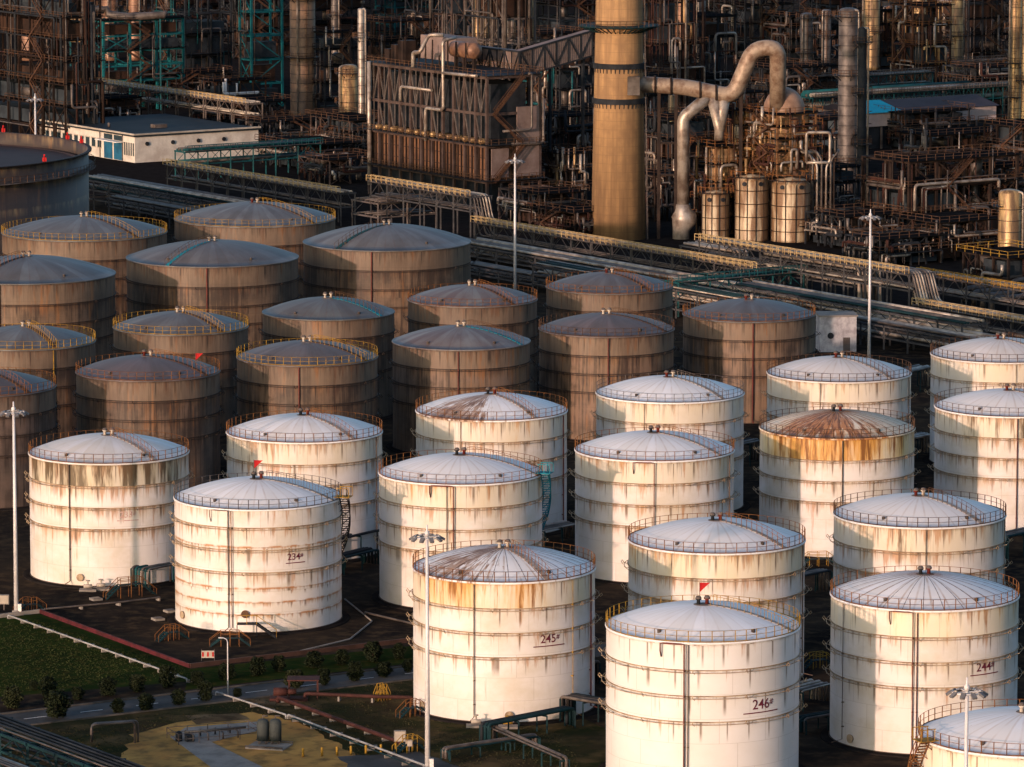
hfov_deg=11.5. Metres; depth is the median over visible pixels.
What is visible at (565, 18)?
steel structure
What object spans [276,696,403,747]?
ground pipe
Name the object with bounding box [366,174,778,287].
pipe rack
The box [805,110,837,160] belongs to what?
steel structure
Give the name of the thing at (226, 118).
steel structure
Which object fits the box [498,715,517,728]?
valve
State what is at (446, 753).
pipe stand
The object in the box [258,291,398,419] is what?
storage tank
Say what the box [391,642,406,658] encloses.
bush
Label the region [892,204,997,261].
steel structure
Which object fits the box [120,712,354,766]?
sand ground
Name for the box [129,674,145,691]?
bush
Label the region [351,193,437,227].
pipe rack
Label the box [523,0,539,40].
process column
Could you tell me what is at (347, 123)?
steel structure
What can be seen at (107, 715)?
kerb
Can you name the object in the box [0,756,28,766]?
pipe rack
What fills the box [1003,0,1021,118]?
process column
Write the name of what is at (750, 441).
pipe stand
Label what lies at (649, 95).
steel structure
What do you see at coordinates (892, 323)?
pipe rack
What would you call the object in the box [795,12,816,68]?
process column
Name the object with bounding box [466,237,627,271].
pipe rack
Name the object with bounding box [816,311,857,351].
concrete hut
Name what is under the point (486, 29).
process column
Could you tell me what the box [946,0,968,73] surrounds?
process column
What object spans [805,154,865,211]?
steel structure
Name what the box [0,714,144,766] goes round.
pipe rack
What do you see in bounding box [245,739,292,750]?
vessel plinth
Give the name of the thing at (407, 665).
bush
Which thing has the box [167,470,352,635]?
storage tank
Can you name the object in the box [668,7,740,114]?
steel structure
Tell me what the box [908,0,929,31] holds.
process column
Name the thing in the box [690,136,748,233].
steel structure
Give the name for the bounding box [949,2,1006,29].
steel structure
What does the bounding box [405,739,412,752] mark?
cabinet
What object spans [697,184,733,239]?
process drum
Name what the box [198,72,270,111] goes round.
steel structure
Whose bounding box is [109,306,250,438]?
storage tank
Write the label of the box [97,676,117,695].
bush
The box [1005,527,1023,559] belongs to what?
pipe stand
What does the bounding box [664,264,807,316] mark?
pipe rack
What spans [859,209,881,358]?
light mast
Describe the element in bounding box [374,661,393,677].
bush
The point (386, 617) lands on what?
ground pipe
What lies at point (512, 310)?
storage tank
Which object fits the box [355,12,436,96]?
steel structure
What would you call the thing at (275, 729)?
upright vessel
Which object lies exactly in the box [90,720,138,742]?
pipe portal
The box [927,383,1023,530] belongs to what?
storage tank
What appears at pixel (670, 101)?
process column
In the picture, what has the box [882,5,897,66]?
process column
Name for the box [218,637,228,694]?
street lamp
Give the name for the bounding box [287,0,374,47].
steel structure
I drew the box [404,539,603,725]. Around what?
storage tank
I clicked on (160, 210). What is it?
pipe rack
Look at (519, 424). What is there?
storage tank
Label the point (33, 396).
storage tank
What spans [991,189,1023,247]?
process column
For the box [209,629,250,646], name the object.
crossover stair
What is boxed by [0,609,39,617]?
bund wall
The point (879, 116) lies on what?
shed
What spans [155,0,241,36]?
steel structure
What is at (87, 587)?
valve
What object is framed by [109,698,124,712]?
bush
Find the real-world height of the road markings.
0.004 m
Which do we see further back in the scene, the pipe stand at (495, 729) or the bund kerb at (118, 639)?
the bund kerb at (118, 639)
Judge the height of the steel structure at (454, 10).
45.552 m
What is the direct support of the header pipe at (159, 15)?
on the steel structure at (130, 45)
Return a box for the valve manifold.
[166,720,256,744]
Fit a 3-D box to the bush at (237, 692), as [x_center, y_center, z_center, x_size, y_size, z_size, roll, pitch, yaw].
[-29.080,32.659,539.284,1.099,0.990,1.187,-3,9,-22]
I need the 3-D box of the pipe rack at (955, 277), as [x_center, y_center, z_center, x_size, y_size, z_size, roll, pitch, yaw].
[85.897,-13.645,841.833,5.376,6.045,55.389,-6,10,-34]
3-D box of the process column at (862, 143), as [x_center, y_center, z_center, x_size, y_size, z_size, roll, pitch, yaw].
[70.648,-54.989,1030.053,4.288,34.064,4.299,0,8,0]
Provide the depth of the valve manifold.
518.10 m
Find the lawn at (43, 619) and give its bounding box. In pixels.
[0,614,189,696]
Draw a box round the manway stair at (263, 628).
[237,615,276,637]
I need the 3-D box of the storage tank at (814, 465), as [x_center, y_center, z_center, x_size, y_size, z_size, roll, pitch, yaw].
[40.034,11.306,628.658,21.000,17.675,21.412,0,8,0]
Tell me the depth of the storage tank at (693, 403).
651.43 m
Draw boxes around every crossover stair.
[13,596,46,610]
[103,575,156,599]
[155,623,188,642]
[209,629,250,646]
[373,682,390,701]
[392,733,424,753]
[395,698,424,718]
[804,651,829,668]
[805,551,832,565]
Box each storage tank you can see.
[0,211,166,322]
[0,250,118,361]
[0,320,98,439]
[0,367,60,510]
[22,427,193,588]
[72,349,224,487]
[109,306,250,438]
[123,235,302,349]
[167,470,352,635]
[171,197,335,298]
[221,407,387,562]
[232,334,384,465]
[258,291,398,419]
[300,219,473,337]
[371,446,553,610]
[386,319,534,455]
[403,279,540,397]
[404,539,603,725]
[410,387,574,535]
[534,307,679,441]
[541,267,677,340]
[569,424,740,585]
[590,370,750,512]
[598,594,807,766]
[621,512,812,680]
[677,293,820,425]
[753,404,920,559]
[759,350,916,486]
[820,565,1023,757]
[824,487,1012,649]
[907,699,1023,766]
[922,332,1023,465]
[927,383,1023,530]
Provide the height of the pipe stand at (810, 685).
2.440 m
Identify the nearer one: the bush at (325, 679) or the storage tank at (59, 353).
the bush at (325, 679)
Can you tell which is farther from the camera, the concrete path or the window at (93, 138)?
the window at (93, 138)
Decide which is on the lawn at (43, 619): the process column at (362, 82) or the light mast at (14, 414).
the light mast at (14, 414)
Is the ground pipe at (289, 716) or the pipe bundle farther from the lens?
the pipe bundle
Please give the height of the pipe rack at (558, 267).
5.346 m
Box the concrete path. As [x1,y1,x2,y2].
[170,736,261,766]
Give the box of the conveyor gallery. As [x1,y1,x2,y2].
[460,30,592,198]
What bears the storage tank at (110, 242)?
on the ground at (134, 622)
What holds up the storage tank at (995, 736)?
on the ground at (134, 622)
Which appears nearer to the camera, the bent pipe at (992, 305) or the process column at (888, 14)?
the bent pipe at (992, 305)
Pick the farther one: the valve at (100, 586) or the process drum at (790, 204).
the process drum at (790, 204)
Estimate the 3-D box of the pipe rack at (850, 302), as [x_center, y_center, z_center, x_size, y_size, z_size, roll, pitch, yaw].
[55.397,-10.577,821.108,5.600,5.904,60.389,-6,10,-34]
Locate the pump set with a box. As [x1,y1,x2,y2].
[269,676,319,700]
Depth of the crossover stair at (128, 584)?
595.43 m
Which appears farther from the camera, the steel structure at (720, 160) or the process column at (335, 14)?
the process column at (335, 14)
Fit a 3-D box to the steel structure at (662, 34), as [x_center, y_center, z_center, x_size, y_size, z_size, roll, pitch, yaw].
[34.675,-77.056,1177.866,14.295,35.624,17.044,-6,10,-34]
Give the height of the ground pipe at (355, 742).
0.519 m
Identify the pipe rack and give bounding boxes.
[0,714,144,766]
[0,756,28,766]
[86,78,263,125]
[89,174,255,223]
[107,194,203,228]
[163,158,356,225]
[174,137,322,179]
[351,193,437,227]
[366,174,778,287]
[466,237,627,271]
[470,237,811,307]
[471,261,680,311]
[531,260,763,317]
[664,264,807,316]
[679,241,751,280]
[694,233,1023,337]
[731,280,988,349]
[761,252,884,310]
[800,80,1007,118]
[829,67,934,86]
[856,311,1002,357]
[916,267,1023,312]
[937,54,1021,73]
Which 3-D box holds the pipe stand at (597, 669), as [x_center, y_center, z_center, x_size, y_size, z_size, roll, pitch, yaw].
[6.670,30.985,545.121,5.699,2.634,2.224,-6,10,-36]
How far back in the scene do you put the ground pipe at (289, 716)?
516.71 m
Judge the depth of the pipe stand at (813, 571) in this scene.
597.96 m
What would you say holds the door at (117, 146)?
in the white building
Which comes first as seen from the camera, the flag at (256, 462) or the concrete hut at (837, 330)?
the flag at (256, 462)
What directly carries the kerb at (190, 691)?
on the ground at (134, 622)
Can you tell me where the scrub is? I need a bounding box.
[0,680,605,766]
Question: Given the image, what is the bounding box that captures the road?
[0,644,605,726]
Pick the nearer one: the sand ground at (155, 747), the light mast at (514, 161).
the sand ground at (155, 747)
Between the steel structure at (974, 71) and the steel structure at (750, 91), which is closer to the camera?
the steel structure at (750, 91)
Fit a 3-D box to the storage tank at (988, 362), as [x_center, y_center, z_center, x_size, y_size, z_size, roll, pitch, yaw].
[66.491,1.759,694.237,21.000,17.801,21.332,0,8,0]
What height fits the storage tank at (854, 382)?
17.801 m
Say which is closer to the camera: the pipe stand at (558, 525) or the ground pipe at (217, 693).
the ground pipe at (217, 693)
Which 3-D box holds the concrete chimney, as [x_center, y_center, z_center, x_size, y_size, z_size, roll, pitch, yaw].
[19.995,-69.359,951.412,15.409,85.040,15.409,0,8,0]
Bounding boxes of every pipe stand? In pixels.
[130,562,174,588]
[341,529,378,559]
[342,547,378,574]
[440,733,540,761]
[479,705,575,740]
[491,725,569,766]
[542,520,574,547]
[559,693,605,729]
[595,660,600,683]
[743,437,759,466]
[799,678,829,711]
[799,710,829,734]
[804,568,832,599]
[904,364,930,391]
[914,432,929,458]
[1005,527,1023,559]
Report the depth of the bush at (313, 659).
554.03 m
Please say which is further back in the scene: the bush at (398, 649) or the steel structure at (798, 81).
the steel structure at (798, 81)
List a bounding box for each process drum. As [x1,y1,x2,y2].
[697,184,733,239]
[730,168,772,241]
[767,170,815,242]
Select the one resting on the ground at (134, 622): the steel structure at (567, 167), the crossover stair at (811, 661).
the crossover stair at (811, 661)
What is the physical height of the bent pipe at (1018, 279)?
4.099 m
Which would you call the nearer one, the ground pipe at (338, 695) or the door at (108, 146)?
the ground pipe at (338, 695)
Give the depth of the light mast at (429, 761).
501.61 m
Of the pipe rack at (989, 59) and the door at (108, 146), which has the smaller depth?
the door at (108, 146)
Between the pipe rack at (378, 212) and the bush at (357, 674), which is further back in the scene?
the pipe rack at (378, 212)
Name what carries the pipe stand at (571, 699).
on the scrub
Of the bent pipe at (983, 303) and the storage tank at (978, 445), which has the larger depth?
the bent pipe at (983, 303)
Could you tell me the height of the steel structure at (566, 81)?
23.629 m
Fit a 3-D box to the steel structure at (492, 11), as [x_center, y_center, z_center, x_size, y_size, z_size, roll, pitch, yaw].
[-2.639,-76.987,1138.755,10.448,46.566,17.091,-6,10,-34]
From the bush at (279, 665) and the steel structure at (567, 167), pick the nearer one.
the bush at (279, 665)
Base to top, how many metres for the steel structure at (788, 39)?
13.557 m
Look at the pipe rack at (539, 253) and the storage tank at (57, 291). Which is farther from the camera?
the pipe rack at (539, 253)
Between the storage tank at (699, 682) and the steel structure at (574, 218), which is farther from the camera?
the steel structure at (574, 218)
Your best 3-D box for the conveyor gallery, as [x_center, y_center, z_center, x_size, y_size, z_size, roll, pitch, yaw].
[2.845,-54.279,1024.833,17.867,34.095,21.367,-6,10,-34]
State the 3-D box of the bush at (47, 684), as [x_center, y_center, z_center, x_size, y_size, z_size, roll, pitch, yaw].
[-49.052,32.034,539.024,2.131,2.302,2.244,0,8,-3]
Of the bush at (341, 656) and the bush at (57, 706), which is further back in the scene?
the bush at (341, 656)
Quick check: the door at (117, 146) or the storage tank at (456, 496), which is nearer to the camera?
the storage tank at (456, 496)
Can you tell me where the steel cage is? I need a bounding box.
[743,103,822,177]
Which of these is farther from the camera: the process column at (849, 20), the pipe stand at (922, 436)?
the process column at (849, 20)
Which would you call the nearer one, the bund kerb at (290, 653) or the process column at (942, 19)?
the bund kerb at (290, 653)
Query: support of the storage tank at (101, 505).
on the ground at (134, 622)
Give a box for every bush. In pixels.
[1,685,24,708]
[29,680,37,689]
[39,675,57,695]
[43,689,73,717]
[70,686,85,699]
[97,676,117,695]
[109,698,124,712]
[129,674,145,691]
[138,692,155,709]
[158,664,176,687]
[170,688,185,704]
[190,670,204,684]
[197,680,213,700]
[218,662,236,679]
[233,687,241,696]
[249,656,267,675]
[271,655,285,671]
[283,669,303,687]
[304,650,324,667]
[317,668,330,684]
[334,649,350,664]
[346,661,364,680]
[361,641,383,661]
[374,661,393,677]
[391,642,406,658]
[401,659,412,671]
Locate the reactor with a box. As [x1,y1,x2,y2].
[763,87,804,235]
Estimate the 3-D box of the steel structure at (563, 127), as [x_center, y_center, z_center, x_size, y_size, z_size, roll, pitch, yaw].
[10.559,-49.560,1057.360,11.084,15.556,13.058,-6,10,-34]
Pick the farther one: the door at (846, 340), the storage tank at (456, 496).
the door at (846, 340)
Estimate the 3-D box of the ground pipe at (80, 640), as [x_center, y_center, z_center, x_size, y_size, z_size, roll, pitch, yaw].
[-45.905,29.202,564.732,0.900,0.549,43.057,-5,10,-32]
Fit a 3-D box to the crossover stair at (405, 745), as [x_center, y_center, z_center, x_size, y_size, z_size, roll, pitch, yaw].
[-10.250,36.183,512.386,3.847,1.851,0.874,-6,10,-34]
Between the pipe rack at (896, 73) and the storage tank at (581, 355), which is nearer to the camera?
the storage tank at (581, 355)
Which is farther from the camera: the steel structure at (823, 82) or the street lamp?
the steel structure at (823, 82)
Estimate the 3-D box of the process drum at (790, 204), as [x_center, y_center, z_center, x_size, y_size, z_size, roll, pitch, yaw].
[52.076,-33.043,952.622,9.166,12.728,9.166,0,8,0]
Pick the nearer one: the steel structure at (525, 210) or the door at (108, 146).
the steel structure at (525, 210)
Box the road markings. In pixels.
[25,673,407,718]
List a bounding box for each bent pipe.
[963,275,1021,301]
[971,277,1023,305]
[980,282,1023,308]
[990,292,1023,309]
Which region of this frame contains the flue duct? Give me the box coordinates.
[627,40,785,239]
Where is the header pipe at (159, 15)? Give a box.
[69,6,168,109]
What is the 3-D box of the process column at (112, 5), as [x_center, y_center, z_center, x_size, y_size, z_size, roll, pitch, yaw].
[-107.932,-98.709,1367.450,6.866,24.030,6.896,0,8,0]
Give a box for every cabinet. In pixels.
[0,594,8,609]
[394,730,405,741]
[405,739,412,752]
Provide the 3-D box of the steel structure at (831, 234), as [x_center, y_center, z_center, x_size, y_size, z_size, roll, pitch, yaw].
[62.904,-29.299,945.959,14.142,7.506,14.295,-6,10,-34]
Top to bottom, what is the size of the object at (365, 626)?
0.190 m
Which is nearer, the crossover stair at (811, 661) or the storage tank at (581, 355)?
the crossover stair at (811, 661)
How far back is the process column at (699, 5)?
1217.06 m
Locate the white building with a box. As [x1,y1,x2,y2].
[40,114,260,162]
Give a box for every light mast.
[0,401,28,611]
[26,95,43,133]
[409,525,444,766]
[505,155,524,289]
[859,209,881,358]
[945,677,988,766]
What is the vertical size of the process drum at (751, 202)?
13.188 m
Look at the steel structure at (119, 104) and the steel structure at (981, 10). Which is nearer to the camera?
the steel structure at (119, 104)
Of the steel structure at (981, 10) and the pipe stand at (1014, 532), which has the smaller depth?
the pipe stand at (1014, 532)
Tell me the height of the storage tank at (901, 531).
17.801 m
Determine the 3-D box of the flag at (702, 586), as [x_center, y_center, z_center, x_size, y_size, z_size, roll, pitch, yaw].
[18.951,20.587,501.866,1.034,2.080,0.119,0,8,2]
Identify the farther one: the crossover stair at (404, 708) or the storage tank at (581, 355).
the storage tank at (581, 355)
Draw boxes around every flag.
[195,353,202,367]
[254,460,262,467]
[699,582,708,595]
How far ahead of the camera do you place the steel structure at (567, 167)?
1014.72 m
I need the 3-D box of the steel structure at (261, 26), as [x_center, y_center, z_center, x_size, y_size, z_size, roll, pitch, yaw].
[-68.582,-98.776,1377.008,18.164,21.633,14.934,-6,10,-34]
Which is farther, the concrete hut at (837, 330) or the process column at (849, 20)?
the process column at (849, 20)
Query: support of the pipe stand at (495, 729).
on the scrub
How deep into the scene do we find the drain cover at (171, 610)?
586.36 m
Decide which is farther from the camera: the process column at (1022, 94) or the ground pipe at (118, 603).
the process column at (1022, 94)
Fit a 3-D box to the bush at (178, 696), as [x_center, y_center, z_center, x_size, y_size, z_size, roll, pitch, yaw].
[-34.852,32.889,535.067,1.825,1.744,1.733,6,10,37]
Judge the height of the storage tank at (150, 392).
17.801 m
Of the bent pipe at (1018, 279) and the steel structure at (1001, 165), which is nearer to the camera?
the bent pipe at (1018, 279)
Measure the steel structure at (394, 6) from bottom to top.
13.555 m
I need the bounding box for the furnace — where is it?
[362,33,547,212]
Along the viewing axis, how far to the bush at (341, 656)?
555.79 m
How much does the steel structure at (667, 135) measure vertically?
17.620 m
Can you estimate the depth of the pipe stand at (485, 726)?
519.92 m
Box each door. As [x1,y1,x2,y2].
[104,141,112,158]
[114,143,121,159]
[843,337,849,350]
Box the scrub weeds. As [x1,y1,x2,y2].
[1,682,578,766]
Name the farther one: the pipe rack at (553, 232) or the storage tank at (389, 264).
the pipe rack at (553, 232)
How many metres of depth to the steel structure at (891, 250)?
915.62 m
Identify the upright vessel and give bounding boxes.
[257,715,268,743]
[269,715,281,743]
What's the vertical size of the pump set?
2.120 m
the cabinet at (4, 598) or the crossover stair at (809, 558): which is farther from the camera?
the crossover stair at (809, 558)
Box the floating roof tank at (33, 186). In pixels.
[0,132,95,255]
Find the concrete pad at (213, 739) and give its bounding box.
[172,722,256,743]
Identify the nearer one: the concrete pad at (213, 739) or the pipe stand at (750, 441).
the concrete pad at (213, 739)
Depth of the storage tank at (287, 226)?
848.36 m
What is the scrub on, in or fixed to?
on the ground at (134, 622)
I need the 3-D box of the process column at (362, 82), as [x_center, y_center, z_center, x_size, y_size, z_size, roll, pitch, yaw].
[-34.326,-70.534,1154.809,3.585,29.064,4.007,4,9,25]
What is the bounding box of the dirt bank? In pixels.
[186,713,248,723]
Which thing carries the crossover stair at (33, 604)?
on the ground at (134, 622)
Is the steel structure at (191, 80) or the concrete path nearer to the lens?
the concrete path
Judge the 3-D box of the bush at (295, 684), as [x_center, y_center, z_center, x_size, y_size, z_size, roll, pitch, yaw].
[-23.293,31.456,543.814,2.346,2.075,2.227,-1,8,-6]
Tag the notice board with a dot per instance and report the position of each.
(207, 654)
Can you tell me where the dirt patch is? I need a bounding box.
[246,695,289,705]
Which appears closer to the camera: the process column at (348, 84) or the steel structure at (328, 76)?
the process column at (348, 84)
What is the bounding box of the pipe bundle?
[800,131,839,240]
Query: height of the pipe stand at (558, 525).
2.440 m
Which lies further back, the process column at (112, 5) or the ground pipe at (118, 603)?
the process column at (112, 5)
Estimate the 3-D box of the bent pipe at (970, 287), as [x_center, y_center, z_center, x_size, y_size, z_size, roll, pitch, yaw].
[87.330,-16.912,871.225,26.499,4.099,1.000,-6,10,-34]
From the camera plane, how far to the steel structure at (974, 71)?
1198.44 m
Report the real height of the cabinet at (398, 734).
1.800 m
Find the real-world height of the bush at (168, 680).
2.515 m
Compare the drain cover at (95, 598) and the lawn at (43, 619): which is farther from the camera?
the drain cover at (95, 598)
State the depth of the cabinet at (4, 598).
587.61 m
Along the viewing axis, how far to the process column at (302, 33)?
1201.46 m
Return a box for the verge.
[185,646,412,689]
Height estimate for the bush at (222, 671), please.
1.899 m
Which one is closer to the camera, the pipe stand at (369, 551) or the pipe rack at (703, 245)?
the pipe stand at (369, 551)
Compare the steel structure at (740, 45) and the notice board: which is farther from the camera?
the steel structure at (740, 45)
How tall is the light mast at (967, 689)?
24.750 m
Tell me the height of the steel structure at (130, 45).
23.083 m
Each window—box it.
[85,136,89,144]
[91,137,95,146]
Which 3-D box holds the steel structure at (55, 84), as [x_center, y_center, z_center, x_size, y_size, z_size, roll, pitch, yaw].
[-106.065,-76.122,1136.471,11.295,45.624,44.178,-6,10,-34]
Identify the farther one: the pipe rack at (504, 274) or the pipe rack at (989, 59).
the pipe rack at (989, 59)
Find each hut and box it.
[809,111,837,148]
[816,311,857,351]
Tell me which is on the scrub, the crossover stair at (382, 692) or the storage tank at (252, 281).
the crossover stair at (382, 692)
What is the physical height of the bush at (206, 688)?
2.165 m
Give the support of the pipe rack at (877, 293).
on the ground at (134, 622)
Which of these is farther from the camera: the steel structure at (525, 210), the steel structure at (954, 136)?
the steel structure at (954, 136)
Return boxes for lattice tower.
[238,0,283,105]
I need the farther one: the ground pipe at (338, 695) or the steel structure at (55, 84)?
the steel structure at (55, 84)
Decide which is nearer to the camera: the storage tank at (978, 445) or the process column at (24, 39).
the storage tank at (978, 445)
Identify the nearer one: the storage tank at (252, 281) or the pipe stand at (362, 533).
the pipe stand at (362, 533)
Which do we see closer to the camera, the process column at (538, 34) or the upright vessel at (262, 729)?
the upright vessel at (262, 729)
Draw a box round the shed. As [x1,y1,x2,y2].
[818,94,997,148]
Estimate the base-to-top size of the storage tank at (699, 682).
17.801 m
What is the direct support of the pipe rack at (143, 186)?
on the ground at (134, 622)
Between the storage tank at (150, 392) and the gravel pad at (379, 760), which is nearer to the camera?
the gravel pad at (379, 760)
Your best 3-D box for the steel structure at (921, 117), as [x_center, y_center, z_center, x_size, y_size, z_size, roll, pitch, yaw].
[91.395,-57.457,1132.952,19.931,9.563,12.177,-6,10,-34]
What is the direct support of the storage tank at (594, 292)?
on the ground at (134, 622)
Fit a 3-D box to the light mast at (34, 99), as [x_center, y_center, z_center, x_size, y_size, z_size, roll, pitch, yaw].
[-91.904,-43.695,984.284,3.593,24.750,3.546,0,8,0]
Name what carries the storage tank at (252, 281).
on the ground at (134, 622)
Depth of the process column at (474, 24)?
1147.61 m
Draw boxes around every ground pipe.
[7,615,191,682]
[42,597,160,609]
[215,691,286,718]
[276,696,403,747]
[287,714,424,765]
[291,717,416,766]
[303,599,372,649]
[303,692,412,702]
[364,612,412,624]
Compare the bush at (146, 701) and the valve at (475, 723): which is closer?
the valve at (475, 723)
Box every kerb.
[0,642,605,714]
[0,655,605,728]
[39,609,189,667]
[189,637,411,667]
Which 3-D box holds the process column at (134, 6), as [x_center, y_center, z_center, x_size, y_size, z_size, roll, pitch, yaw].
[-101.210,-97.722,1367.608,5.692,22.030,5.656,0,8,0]
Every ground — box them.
[0,194,1023,766]
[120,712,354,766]
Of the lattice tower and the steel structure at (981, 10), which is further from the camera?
the steel structure at (981, 10)
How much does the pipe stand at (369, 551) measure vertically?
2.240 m
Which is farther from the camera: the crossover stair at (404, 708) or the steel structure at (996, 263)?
the steel structure at (996, 263)
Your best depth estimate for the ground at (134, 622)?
591.38 m
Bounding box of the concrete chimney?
[578,0,659,240]
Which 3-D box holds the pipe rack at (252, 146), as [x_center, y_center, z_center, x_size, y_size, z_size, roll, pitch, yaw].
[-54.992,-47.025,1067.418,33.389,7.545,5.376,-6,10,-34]
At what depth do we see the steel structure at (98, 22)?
1423.14 m
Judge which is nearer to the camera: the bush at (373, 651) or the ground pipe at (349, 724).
the ground pipe at (349, 724)
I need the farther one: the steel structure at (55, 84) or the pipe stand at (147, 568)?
the steel structure at (55, 84)
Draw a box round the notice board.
[201,649,214,660]
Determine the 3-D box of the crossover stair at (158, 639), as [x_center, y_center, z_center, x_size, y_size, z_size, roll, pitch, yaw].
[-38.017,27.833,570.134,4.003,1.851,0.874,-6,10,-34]
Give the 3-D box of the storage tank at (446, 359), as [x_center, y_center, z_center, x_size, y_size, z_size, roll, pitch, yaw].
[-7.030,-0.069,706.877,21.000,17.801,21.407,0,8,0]
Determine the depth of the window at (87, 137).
1112.50 m
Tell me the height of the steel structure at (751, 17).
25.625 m
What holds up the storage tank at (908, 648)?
on the ground at (134, 622)
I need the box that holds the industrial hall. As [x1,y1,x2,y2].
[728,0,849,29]
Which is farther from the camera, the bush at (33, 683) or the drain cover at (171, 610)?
the drain cover at (171, 610)
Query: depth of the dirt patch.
536.45 m
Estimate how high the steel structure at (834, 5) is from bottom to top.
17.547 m
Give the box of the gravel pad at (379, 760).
[338,752,458,766]
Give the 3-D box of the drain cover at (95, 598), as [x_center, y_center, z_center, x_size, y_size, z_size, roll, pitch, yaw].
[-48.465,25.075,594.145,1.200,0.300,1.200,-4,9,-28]
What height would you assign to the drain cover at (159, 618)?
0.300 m
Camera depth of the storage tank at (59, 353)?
699.72 m
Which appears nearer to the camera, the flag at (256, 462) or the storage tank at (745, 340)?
the flag at (256, 462)
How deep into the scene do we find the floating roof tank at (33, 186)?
890.10 m
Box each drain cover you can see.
[89,597,102,600]
[151,616,164,620]
[163,608,174,612]
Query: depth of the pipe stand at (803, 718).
521.34 m
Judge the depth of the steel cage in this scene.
954.77 m
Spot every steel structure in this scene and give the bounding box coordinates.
[0,0,106,137]
[68,0,126,42]
[68,89,146,116]
[93,11,188,108]
[118,0,181,39]
[145,64,231,107]
[150,0,236,89]
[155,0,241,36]
[192,90,290,129]
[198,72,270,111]
[217,0,289,58]
[238,109,349,148]
[255,130,361,167]
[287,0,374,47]
[296,148,372,184]
[305,107,383,154]
[312,25,357,113]
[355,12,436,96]
[372,0,439,35]
[404,0,471,36]
[429,0,471,62]
[463,0,536,101]
[497,180,589,223]
[508,37,594,138]
[516,25,580,118]
[523,0,595,46]
[532,197,593,237]
[541,104,593,182]
[541,143,592,202]
[575,119,592,167]
[643,0,707,127]
[644,67,676,168]
[644,107,713,197]
[645,164,673,221]
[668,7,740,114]
[681,83,769,166]
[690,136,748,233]
[692,0,755,53]
[710,0,797,59]
[724,99,809,233]
[734,57,817,110]
[758,7,822,60]
[786,58,837,102]
[795,0,858,37]
[798,202,903,247]
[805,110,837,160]
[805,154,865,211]
[842,224,948,264]
[852,2,909,67]
[856,143,1023,232]
[873,100,974,148]
[880,0,947,20]
[888,0,955,83]
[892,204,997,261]
[894,120,1006,176]
[938,0,1008,66]
[938,58,1021,117]
[945,156,1023,225]
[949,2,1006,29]
[956,239,1023,293]
[978,113,1023,191]
[987,227,1021,242]
[992,0,1022,55]
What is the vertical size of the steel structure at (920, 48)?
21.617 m
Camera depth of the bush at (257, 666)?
549.83 m
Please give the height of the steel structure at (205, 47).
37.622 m
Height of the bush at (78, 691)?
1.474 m
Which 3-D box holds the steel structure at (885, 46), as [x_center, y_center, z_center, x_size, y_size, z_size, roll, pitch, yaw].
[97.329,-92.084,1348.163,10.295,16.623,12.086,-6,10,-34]
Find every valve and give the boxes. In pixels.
[79,580,96,591]
[92,579,109,590]
[466,714,480,727]
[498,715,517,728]
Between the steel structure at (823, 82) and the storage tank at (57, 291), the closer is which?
the storage tank at (57, 291)
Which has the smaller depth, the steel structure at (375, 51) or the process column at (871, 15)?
the steel structure at (375, 51)
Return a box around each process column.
[22,36,38,60]
[96,0,121,60]
[124,0,144,60]
[285,0,320,114]
[326,0,342,58]
[334,64,357,112]
[352,8,369,113]
[469,0,484,43]
[479,18,488,44]
[507,20,517,41]
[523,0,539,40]
[662,94,679,121]
[674,0,693,111]
[696,0,707,79]
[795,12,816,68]
[817,9,835,72]
[831,8,863,192]
[851,27,872,195]
[862,0,883,70]
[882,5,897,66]
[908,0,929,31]
[937,1,945,39]
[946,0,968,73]
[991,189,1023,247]
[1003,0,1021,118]
[1016,0,1023,118]

